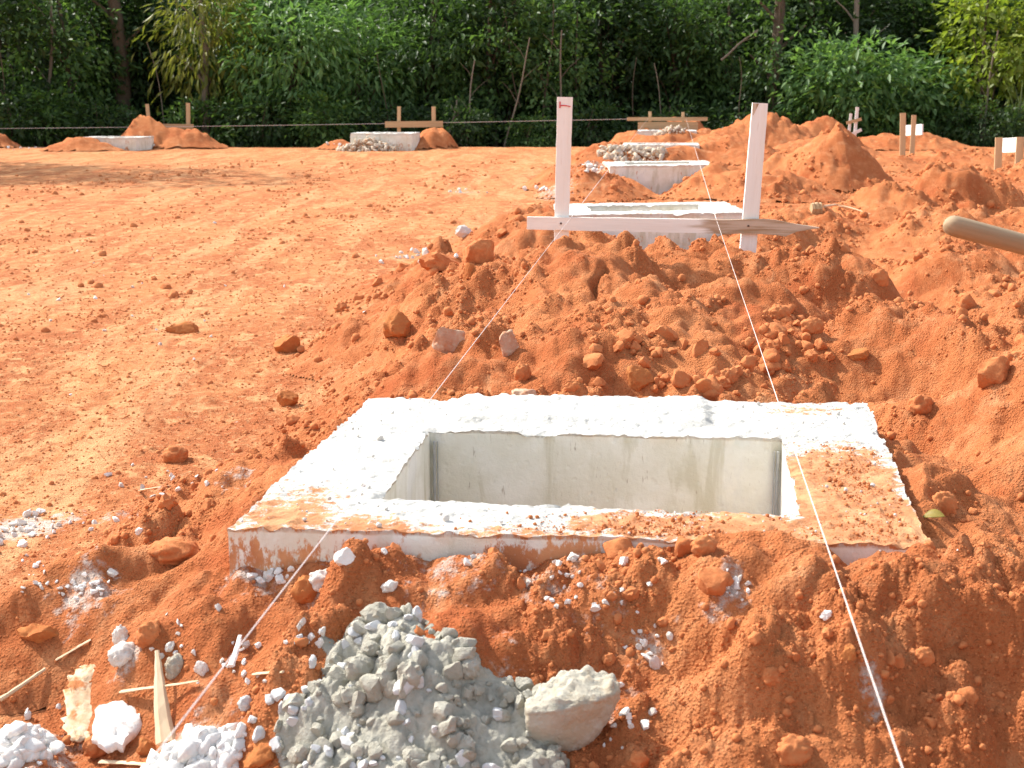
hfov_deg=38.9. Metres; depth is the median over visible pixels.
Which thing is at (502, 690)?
gravel stone
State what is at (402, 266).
soil clod
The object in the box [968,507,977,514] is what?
soil clod
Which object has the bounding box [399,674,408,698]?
gravel stone
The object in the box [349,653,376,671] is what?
gravel stone
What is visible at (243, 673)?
concrete crumb
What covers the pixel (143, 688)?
wood splinter
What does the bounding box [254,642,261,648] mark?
concrete crumb
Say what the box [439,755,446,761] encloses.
gravel stone
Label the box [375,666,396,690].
gravel stone
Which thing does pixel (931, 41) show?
tree
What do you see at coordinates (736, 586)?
concrete crumb
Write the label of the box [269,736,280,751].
gravel stone
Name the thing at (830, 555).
mason line
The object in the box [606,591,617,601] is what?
soil clod
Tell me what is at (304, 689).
gravel stone
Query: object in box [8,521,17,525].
concrete crumb
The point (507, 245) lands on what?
soil heap
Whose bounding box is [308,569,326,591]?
concrete lump
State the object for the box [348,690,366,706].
gravel stone
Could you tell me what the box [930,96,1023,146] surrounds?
shrub
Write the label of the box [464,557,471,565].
concrete crumb
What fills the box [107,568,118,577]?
concrete crumb
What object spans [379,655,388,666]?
gravel stone
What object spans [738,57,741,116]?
stem
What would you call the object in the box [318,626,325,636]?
concrete crumb
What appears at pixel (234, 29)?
tree
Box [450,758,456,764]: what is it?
gravel stone
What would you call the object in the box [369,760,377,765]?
gravel stone
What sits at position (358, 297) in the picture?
soil clod
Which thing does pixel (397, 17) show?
tree
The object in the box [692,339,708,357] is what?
soil clod
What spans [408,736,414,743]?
gravel stone
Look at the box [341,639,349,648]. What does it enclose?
gravel stone
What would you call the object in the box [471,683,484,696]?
gravel stone
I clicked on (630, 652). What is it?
soil crumbs
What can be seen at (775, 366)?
soil clod
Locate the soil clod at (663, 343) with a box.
[658,340,667,347]
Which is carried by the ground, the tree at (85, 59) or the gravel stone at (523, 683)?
the tree at (85, 59)
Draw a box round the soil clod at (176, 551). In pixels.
[148,537,199,565]
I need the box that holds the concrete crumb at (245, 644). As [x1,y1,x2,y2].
[241,640,249,648]
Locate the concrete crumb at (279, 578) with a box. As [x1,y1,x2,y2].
[275,574,283,584]
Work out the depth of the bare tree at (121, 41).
40.81 m
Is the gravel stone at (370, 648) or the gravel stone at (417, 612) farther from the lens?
the gravel stone at (417, 612)
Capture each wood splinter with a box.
[0,668,45,701]
[55,639,90,660]
[84,731,90,737]
[98,760,145,765]
[119,680,198,692]
[138,485,170,490]
[154,650,175,745]
[227,635,241,667]
[252,670,283,675]
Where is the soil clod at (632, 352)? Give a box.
[629,349,636,354]
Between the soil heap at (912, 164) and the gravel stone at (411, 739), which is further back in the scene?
the soil heap at (912, 164)
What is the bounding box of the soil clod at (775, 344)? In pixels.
[765,338,780,352]
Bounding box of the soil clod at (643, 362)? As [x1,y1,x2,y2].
[638,356,650,367]
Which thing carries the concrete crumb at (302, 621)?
on the soil heap at (153, 583)
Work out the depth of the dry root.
14.84 m
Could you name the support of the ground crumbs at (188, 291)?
on the ground
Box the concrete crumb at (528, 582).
[526,579,530,586]
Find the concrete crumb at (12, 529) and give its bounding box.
[9,526,15,531]
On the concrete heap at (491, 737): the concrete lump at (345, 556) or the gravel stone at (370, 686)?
the gravel stone at (370, 686)
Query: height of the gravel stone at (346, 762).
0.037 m
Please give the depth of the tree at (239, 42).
40.59 m
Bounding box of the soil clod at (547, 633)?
[541,629,555,640]
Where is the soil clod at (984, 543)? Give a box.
[975,540,991,548]
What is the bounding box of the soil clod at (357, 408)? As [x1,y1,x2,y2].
[354,405,361,411]
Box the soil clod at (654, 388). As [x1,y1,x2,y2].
[651,384,657,392]
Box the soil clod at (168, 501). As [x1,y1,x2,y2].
[158,493,176,510]
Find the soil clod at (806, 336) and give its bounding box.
[802,332,810,340]
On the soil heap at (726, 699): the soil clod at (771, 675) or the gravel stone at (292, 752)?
the soil clod at (771, 675)
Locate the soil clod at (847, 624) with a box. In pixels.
[842,621,853,629]
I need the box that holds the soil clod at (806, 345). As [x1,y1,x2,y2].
[801,340,814,350]
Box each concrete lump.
[107,641,134,667]
[112,624,128,644]
[164,653,183,679]
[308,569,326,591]
[333,547,355,565]
[381,580,397,592]
[524,665,620,751]
[820,610,831,620]
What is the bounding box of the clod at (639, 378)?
[626,365,653,390]
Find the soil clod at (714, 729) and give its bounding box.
[711,726,722,732]
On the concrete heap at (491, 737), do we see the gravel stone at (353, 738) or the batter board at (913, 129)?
the gravel stone at (353, 738)
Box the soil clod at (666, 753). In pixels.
[659,750,672,757]
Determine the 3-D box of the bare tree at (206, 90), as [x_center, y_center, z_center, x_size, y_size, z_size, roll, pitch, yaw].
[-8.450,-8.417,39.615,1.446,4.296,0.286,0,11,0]
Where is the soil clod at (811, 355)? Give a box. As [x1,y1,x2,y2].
[803,348,817,362]
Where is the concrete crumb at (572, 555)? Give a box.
[567,552,578,560]
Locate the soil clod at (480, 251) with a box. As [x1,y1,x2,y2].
[462,238,494,263]
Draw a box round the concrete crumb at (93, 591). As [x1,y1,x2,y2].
[90,589,97,594]
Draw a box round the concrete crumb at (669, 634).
[666,631,672,640]
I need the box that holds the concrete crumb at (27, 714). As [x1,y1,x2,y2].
[25,708,30,719]
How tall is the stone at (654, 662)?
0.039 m
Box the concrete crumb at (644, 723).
[640,719,648,729]
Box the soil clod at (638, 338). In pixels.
[633,335,642,343]
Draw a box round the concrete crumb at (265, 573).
[263,570,272,579]
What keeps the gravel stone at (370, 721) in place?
on the concrete heap at (491, 737)
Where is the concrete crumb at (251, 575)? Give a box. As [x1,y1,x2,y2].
[247,573,257,578]
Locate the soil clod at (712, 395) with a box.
[702,389,720,400]
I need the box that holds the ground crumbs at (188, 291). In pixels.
[0,159,555,701]
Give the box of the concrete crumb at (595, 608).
[590,604,600,611]
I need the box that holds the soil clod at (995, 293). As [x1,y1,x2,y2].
[989,289,1000,296]
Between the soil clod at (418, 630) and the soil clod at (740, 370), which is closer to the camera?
the soil clod at (418, 630)
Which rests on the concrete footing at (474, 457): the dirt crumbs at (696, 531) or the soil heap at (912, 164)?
the dirt crumbs at (696, 531)
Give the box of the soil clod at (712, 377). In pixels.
[707,374,718,382]
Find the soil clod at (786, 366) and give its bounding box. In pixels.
[781,359,791,372]
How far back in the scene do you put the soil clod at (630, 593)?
2.80 m
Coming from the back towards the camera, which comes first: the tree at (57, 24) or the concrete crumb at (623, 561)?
the tree at (57, 24)
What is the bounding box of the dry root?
[823,204,869,213]
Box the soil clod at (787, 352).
[785,350,790,355]
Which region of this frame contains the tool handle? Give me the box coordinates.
[943,215,1023,254]
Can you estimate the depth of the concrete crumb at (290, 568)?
3.02 m
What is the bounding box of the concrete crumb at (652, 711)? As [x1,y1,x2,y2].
[648,707,656,715]
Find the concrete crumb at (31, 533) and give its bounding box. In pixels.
[27,531,37,536]
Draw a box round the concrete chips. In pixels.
[240,398,899,534]
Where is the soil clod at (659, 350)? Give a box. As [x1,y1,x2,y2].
[654,346,662,356]
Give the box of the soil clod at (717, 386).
[711,381,722,393]
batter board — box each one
[145,103,193,128]
[385,106,442,131]
[527,97,818,252]
[627,111,707,129]
[846,107,861,135]
[900,113,922,155]
[994,137,1023,169]
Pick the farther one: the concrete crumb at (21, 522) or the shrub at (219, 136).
the shrub at (219, 136)
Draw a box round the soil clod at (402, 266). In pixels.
[396,262,409,271]
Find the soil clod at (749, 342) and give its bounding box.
[744,337,754,349]
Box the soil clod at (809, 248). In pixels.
[806,245,814,256]
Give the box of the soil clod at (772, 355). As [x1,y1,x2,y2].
[762,348,779,361]
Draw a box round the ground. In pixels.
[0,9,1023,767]
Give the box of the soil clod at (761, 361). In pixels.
[758,355,769,363]
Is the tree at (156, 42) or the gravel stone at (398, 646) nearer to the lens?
the gravel stone at (398, 646)
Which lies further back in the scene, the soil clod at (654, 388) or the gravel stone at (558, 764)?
the soil clod at (654, 388)
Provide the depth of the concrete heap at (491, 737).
2.61 m
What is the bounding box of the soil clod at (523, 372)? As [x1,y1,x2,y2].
[513,362,531,380]
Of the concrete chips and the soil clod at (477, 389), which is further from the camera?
the soil clod at (477, 389)
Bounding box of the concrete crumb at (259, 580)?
[255,576,264,583]
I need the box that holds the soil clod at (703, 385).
[695,378,712,392]
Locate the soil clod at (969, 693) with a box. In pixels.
[957,686,978,705]
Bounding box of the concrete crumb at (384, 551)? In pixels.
[381,548,387,554]
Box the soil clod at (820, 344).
[814,338,827,349]
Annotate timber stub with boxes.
[810,202,822,213]
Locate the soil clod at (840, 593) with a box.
[838,588,846,596]
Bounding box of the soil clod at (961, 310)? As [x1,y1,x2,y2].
[955,307,968,315]
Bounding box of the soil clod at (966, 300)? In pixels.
[956,292,976,309]
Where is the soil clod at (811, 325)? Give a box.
[800,316,824,334]
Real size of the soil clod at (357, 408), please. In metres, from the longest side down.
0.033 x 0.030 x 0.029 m
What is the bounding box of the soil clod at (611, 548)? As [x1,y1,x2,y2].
[602,537,632,559]
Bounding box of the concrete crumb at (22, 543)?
[17,539,27,546]
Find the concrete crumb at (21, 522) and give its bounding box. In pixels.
[17,519,26,525]
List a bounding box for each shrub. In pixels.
[0,78,72,146]
[0,79,112,146]
[52,90,142,144]
[144,89,261,147]
[208,82,311,147]
[265,82,379,147]
[340,91,447,139]
[417,93,508,146]
[493,110,556,146]
[542,95,633,146]
[620,93,711,131]
[700,91,780,129]
[762,22,947,136]
[787,101,871,136]
[836,45,994,141]
[855,96,936,136]
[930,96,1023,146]
[977,99,1023,146]
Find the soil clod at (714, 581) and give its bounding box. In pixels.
[697,566,733,595]
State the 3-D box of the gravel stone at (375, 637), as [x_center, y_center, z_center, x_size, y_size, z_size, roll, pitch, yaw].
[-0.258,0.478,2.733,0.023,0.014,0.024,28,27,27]
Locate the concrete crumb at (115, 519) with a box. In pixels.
[112,516,119,521]
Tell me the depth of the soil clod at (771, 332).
5.47 m
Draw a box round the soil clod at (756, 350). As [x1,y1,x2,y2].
[753,343,763,354]
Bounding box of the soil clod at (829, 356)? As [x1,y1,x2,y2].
[824,352,834,360]
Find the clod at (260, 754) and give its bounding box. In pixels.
[243,738,274,767]
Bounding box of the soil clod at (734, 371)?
[722,367,738,381]
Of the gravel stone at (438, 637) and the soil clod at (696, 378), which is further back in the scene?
the soil clod at (696, 378)
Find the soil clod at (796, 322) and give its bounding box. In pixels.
[793,320,799,325]
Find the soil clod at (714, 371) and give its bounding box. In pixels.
[705,366,720,376]
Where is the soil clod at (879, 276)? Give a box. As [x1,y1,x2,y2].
[870,267,888,286]
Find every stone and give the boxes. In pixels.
[17,623,57,642]
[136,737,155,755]
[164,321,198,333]
[194,661,208,675]
[232,738,245,752]
[237,695,251,710]
[247,715,256,722]
[252,726,265,742]
[265,694,274,704]
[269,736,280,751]
[270,688,285,701]
[273,334,300,352]
[273,720,281,732]
[275,739,283,754]
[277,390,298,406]
[278,701,282,713]
[282,692,304,711]
[286,716,298,726]
[286,744,302,763]
[287,705,299,715]
[290,575,317,603]
[295,742,312,762]
[301,685,309,693]
[302,760,308,767]
[305,697,313,705]
[307,680,319,694]
[307,749,315,764]
[309,655,316,668]
[310,722,324,737]
[310,744,320,752]
[313,737,333,751]
[314,690,321,695]
[315,716,323,723]
[323,664,333,675]
[324,745,333,758]
[327,664,349,686]
[329,653,341,664]
[329,730,346,748]
[331,691,345,707]
[337,662,345,669]
[339,756,355,767]
[340,736,353,750]
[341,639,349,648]
[341,687,356,702]
[341,726,348,734]
[344,625,350,637]
[344,656,370,681]
[348,627,360,637]
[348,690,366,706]
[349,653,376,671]
[349,704,364,717]
[349,762,355,767]
[350,619,366,635]
[350,734,357,742]
[350,740,367,759]
[352,725,359,733]
[354,636,362,644]
[354,677,361,690]
[358,759,368,767]
[359,673,383,702]
[359,716,367,724]
[360,602,390,623]
[361,640,379,656]
[364,620,380,630]
[364,743,368,754]
[366,716,375,726]
[368,741,382,760]
[369,633,380,642]
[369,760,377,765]
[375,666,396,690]
[376,650,382,655]
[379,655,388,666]
[381,652,399,671]
[382,679,397,699]
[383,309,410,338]
[385,710,404,725]
[386,607,401,621]
[388,621,397,627]
[388,640,404,654]
[392,630,399,641]
[393,680,410,694]
[395,699,406,714]
[397,658,423,689]
[398,623,405,630]
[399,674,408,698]
[402,718,410,724]
[402,745,427,762]
[403,603,412,614]
[403,614,412,620]
[403,682,413,690]
[403,754,412,763]
[406,635,424,647]
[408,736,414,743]
[409,759,421,767]
[410,650,428,669]
[411,606,422,622]
[411,646,418,651]
[414,711,420,717]
[416,761,433,767]
[417,676,423,688]
[421,618,427,625]
[424,623,433,629]
[427,753,439,761]
[428,628,434,633]
[431,725,437,732]
[432,327,464,353]
[433,701,453,722]
[433,759,440,767]
[434,632,441,640]
[434,682,448,693]
[434,748,446,756]
[436,715,455,738]
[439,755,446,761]
[441,627,457,638]
[442,661,463,680]
[443,694,453,701]
[444,732,463,747]
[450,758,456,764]
[451,637,476,649]
[452,637,459,644]
[452,647,475,662]
[453,695,459,705]
[455,225,472,237]
[455,749,469,766]
[456,716,464,726]
[456,734,475,751]
[460,716,470,730]
[461,686,473,699]
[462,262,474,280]
[462,656,479,679]
[462,749,476,761]
[464,729,473,735]
[465,683,473,692]
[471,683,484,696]
[471,761,479,767]
[472,695,479,701]
[481,715,491,724]
[482,763,499,767]
[487,694,494,702]
[492,707,502,720]
[497,709,510,721]
[498,686,507,697]
[498,698,507,708]
[499,329,519,356]
[501,692,514,703]
[501,737,517,753]
[506,676,514,686]
[511,388,536,394]
[512,752,519,762]
[514,694,525,709]
[515,677,533,690]
[516,736,528,748]
[517,764,526,767]
[523,689,531,699]
[525,730,530,738]
[532,683,541,690]
[535,754,548,764]
[538,749,544,755]
[545,747,560,764]
[550,760,565,767]
[555,744,561,751]
[559,752,567,765]
[649,655,660,669]
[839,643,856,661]
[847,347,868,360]
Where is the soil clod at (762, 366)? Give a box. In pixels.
[758,363,767,372]
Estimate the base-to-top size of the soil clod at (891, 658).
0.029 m
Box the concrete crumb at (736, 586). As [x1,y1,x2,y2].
[734,582,738,589]
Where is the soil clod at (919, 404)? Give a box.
[908,394,933,415]
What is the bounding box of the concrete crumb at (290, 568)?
[287,566,294,571]
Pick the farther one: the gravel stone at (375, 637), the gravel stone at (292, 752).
the gravel stone at (375, 637)
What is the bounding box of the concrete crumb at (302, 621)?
[299,617,305,625]
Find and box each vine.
[0,52,5,93]
[503,10,520,106]
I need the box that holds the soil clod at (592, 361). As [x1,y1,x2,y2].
[583,353,604,369]
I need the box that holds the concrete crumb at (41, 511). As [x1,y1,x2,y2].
[36,508,45,513]
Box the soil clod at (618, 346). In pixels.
[613,340,623,351]
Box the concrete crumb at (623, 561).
[619,557,627,565]
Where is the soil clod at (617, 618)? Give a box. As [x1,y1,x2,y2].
[613,613,621,624]
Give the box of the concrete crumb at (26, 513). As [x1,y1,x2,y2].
[22,509,31,516]
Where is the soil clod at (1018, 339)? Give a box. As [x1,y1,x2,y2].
[1013,333,1023,344]
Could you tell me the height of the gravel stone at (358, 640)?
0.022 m
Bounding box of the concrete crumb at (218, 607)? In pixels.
[215,603,221,611]
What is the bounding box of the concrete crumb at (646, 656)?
[641,653,650,660]
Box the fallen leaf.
[922,509,944,517]
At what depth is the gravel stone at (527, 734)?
2.58 m
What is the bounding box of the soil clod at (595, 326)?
[589,322,601,330]
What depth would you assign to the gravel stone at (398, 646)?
2.65 m
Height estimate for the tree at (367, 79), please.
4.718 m
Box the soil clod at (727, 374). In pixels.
[718,369,733,384]
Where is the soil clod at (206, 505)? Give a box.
[202,500,213,510]
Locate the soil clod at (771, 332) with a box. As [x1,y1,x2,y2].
[764,322,787,339]
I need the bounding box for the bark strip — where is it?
[61,664,94,742]
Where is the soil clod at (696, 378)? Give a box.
[693,374,703,382]
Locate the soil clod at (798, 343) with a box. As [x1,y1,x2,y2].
[795,340,801,348]
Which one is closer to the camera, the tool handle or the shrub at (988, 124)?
the tool handle
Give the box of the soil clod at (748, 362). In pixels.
[740,355,756,371]
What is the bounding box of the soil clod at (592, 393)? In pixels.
[587,391,596,395]
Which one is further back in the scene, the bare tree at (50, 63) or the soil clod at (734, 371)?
the bare tree at (50, 63)
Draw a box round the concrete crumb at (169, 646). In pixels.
[165,641,174,651]
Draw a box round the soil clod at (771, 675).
[762,666,780,686]
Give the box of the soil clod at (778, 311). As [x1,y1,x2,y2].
[768,304,790,319]
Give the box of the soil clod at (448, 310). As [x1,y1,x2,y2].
[444,306,453,315]
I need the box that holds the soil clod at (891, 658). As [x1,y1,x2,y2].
[886,650,895,666]
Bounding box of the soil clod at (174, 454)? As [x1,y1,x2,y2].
[161,445,188,462]
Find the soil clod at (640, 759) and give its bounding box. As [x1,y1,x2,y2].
[627,750,648,767]
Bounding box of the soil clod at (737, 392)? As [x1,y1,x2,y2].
[732,390,740,395]
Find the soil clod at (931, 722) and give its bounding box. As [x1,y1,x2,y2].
[923,716,936,728]
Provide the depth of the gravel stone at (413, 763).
2.52 m
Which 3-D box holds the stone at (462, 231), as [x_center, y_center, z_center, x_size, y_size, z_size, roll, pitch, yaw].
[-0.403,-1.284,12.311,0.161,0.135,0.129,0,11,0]
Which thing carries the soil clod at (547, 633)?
on the soil heap at (153, 583)
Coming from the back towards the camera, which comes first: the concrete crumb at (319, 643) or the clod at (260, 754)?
the concrete crumb at (319, 643)
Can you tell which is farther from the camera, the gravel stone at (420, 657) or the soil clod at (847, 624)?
the gravel stone at (420, 657)
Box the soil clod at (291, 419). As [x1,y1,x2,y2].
[285,414,299,425]
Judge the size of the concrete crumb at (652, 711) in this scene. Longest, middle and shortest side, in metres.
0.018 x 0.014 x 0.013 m
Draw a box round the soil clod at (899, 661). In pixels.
[895,653,904,668]
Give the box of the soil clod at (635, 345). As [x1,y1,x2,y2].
[629,341,640,351]
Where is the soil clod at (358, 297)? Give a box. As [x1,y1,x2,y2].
[353,294,364,300]
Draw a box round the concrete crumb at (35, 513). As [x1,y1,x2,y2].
[32,510,38,515]
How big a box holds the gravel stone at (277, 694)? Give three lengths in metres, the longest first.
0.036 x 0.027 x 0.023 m
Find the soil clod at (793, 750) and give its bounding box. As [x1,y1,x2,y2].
[776,734,813,766]
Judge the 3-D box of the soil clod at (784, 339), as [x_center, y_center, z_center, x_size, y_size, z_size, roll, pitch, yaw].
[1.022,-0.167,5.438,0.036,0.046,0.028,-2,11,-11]
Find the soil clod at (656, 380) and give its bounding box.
[654,377,662,385]
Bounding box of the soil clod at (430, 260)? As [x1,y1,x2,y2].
[419,251,459,272]
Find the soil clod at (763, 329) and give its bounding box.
[758,324,767,334]
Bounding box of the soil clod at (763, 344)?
[757,340,766,348]
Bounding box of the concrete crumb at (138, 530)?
[135,527,142,534]
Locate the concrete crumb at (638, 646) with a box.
[635,643,641,649]
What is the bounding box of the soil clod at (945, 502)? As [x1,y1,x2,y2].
[931,491,957,515]
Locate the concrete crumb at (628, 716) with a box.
[626,712,631,719]
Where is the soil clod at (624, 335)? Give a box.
[617,328,634,344]
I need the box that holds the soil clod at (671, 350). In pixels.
[668,347,677,354]
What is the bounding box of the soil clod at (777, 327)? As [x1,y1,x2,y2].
[772,324,784,338]
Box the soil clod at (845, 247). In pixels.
[840,242,850,253]
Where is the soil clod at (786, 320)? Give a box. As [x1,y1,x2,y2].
[780,316,792,323]
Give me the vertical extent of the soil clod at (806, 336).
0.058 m
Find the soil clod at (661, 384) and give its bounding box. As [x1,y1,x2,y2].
[658,380,665,388]
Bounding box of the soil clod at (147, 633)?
[136,620,160,648]
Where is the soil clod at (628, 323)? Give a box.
[625,320,633,326]
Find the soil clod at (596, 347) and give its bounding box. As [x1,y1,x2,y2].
[589,343,602,352]
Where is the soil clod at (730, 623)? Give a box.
[726,617,735,630]
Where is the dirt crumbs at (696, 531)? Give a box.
[443,444,918,541]
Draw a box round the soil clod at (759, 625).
[752,623,762,627]
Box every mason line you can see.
[0,119,612,128]
[144,218,570,767]
[572,120,646,215]
[686,120,715,217]
[717,222,902,767]
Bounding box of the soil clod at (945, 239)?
[939,235,951,245]
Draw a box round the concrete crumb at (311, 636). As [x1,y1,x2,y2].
[307,632,314,640]
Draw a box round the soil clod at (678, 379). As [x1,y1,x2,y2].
[670,369,691,387]
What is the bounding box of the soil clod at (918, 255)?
[914,252,922,260]
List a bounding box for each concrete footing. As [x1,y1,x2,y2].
[89,136,153,150]
[227,393,930,575]
[350,132,419,150]
[553,202,742,249]
[602,160,709,194]
[622,143,699,148]
[637,130,696,135]
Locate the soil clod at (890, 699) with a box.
[887,695,894,704]
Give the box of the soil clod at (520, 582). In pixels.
[517,577,525,588]
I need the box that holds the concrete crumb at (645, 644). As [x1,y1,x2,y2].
[642,639,647,646]
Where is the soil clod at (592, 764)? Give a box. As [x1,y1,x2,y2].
[589,761,598,767]
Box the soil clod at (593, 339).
[588,336,597,342]
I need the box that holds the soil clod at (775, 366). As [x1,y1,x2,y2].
[765,362,781,370]
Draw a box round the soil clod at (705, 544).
[690,534,717,557]
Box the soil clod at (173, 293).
[168,290,178,297]
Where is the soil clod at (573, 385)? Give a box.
[565,380,580,391]
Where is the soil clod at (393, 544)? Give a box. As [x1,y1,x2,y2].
[390,542,400,549]
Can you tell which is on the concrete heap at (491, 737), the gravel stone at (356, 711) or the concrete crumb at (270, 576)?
the gravel stone at (356, 711)
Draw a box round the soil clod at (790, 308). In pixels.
[783,305,793,313]
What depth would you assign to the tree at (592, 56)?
42.45 m
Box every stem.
[147,43,163,123]
[377,55,388,129]
[632,57,636,128]
[654,63,661,121]
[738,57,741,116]
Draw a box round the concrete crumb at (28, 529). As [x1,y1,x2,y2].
[25,527,33,532]
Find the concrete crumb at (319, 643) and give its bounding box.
[315,639,323,647]
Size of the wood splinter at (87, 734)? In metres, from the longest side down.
0.065 x 0.012 x 0.005 m
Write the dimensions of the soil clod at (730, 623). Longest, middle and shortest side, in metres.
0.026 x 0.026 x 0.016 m
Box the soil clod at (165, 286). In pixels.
[159,283,171,288]
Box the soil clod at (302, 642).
[294,637,308,648]
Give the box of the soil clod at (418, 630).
[414,625,424,635]
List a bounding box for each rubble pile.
[0,721,64,767]
[140,722,246,767]
[336,136,398,151]
[597,144,667,161]
[654,124,685,134]
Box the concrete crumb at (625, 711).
[619,707,629,715]
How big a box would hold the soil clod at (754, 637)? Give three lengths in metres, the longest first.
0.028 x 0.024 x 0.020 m
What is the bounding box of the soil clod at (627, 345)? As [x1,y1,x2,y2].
[624,342,630,348]
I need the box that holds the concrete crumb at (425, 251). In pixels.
[422,247,428,254]
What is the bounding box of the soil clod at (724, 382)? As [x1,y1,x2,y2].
[716,376,731,390]
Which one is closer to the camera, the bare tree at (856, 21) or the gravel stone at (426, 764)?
the gravel stone at (426, 764)
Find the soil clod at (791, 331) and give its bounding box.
[787,328,794,334]
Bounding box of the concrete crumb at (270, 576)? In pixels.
[264,573,273,581]
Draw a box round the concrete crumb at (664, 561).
[661,557,667,564]
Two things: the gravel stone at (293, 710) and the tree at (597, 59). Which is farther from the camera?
the tree at (597, 59)
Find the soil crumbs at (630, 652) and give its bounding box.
[0,124,1023,767]
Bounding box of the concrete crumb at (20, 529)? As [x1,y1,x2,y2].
[17,526,23,531]
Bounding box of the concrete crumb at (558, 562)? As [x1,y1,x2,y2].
[556,560,562,565]
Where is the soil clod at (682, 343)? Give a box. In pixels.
[676,338,688,349]
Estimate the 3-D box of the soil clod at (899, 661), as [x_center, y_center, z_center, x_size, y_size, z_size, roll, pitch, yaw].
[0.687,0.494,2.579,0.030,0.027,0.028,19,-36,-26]
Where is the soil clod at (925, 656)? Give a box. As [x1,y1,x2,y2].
[915,646,934,666]
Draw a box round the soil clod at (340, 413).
[336,409,346,417]
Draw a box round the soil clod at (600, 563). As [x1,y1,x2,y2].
[593,558,605,570]
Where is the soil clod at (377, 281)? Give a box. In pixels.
[372,277,382,286]
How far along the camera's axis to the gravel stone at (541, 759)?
2.54 m
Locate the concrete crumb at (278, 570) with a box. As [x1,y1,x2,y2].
[274,567,282,574]
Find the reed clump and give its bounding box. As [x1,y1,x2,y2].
[1003,80,1023,135]
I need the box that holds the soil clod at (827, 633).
[821,627,833,639]
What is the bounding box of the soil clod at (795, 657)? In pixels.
[791,652,799,661]
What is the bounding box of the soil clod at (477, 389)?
[474,386,480,392]
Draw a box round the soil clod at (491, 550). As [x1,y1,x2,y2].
[487,547,499,553]
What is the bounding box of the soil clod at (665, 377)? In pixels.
[660,373,670,381]
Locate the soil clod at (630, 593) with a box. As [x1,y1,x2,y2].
[622,586,639,601]
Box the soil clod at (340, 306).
[334,301,346,311]
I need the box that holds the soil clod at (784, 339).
[780,334,789,344]
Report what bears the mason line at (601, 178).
attached to the batter board at (749, 226)
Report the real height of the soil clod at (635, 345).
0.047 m
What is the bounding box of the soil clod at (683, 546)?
[674,536,691,556]
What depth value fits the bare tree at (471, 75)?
39.14 m
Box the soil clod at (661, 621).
[656,617,667,626]
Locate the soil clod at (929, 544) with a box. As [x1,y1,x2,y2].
[924,541,934,548]
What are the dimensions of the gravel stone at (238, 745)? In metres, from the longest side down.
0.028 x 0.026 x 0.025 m
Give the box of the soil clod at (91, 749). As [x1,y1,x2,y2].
[82,735,105,758]
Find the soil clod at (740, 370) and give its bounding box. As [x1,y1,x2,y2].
[730,365,743,376]
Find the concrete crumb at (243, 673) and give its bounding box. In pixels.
[241,670,246,677]
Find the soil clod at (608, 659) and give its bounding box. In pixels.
[601,653,615,665]
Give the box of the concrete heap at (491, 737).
[275,615,569,767]
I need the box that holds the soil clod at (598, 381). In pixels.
[592,377,605,386]
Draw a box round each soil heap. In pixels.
[0,133,21,147]
[0,544,225,714]
[40,115,228,151]
[49,379,1023,767]
[285,230,903,441]
[316,127,457,149]
[451,204,821,257]
[517,160,847,203]
[571,133,780,165]
[608,121,711,142]
[662,532,1023,767]
[685,111,889,156]
[759,201,1023,310]
[763,122,894,192]
[831,161,1023,221]
[849,286,1023,514]
[858,132,985,150]
[871,147,1023,172]
[995,159,1023,189]
[995,207,1023,232]
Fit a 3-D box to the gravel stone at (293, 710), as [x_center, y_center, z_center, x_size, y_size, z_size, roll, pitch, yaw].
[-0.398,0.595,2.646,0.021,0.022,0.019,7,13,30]
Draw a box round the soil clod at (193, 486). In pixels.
[190,483,197,490]
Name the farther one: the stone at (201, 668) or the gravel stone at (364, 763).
the stone at (201, 668)
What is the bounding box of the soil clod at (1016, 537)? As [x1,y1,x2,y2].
[1011,534,1021,542]
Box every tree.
[0,0,98,134]
[0,0,142,135]
[1,0,48,129]
[2,0,66,146]
[4,0,149,141]
[22,0,70,82]
[29,0,75,128]
[48,0,196,135]
[61,0,203,119]
[76,0,215,132]
[91,0,143,135]
[130,0,305,133]
[134,0,226,131]
[157,0,332,147]
[174,0,226,133]
[192,1,295,117]
[208,0,330,146]
[208,0,377,147]
[259,0,378,144]
[275,0,442,145]
[332,0,406,134]
[343,0,507,146]
[354,0,486,131]
[410,0,503,146]
[410,0,572,146]
[430,0,585,146]
[448,100,457,132]
[459,60,487,146]
[473,1,580,146]
[495,0,598,144]
[503,37,541,146]
[531,0,624,146]
[534,0,679,140]
[540,30,581,96]
[541,0,655,145]
[554,0,684,139]
[597,0,762,125]
[625,0,764,123]
[640,0,738,107]
[659,0,793,127]
[696,0,828,124]
[708,2,769,101]
[721,30,757,60]
[725,0,829,123]
[743,0,894,118]
[749,0,805,109]
[789,0,891,70]
[793,0,921,107]
[835,0,886,72]
[859,0,967,53]
[863,0,978,138]
[887,0,1003,140]
[906,0,1023,142]
[945,0,1023,143]
[946,0,1023,146]
[971,0,1023,112]
[973,30,1014,144]
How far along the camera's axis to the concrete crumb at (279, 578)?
3.02 m
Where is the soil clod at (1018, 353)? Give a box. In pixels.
[1011,349,1023,356]
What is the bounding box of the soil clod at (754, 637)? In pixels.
[747,631,760,644]
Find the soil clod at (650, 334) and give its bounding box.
[646,331,655,337]
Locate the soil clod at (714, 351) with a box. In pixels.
[709,347,720,355]
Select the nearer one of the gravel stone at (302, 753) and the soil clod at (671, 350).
the gravel stone at (302, 753)
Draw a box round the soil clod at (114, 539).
[110,535,119,544]
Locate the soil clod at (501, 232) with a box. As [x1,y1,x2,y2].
[497,228,507,237]
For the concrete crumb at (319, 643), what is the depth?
2.79 m
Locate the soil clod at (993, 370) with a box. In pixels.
[977,355,1010,388]
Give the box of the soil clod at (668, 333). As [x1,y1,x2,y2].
[655,326,677,341]

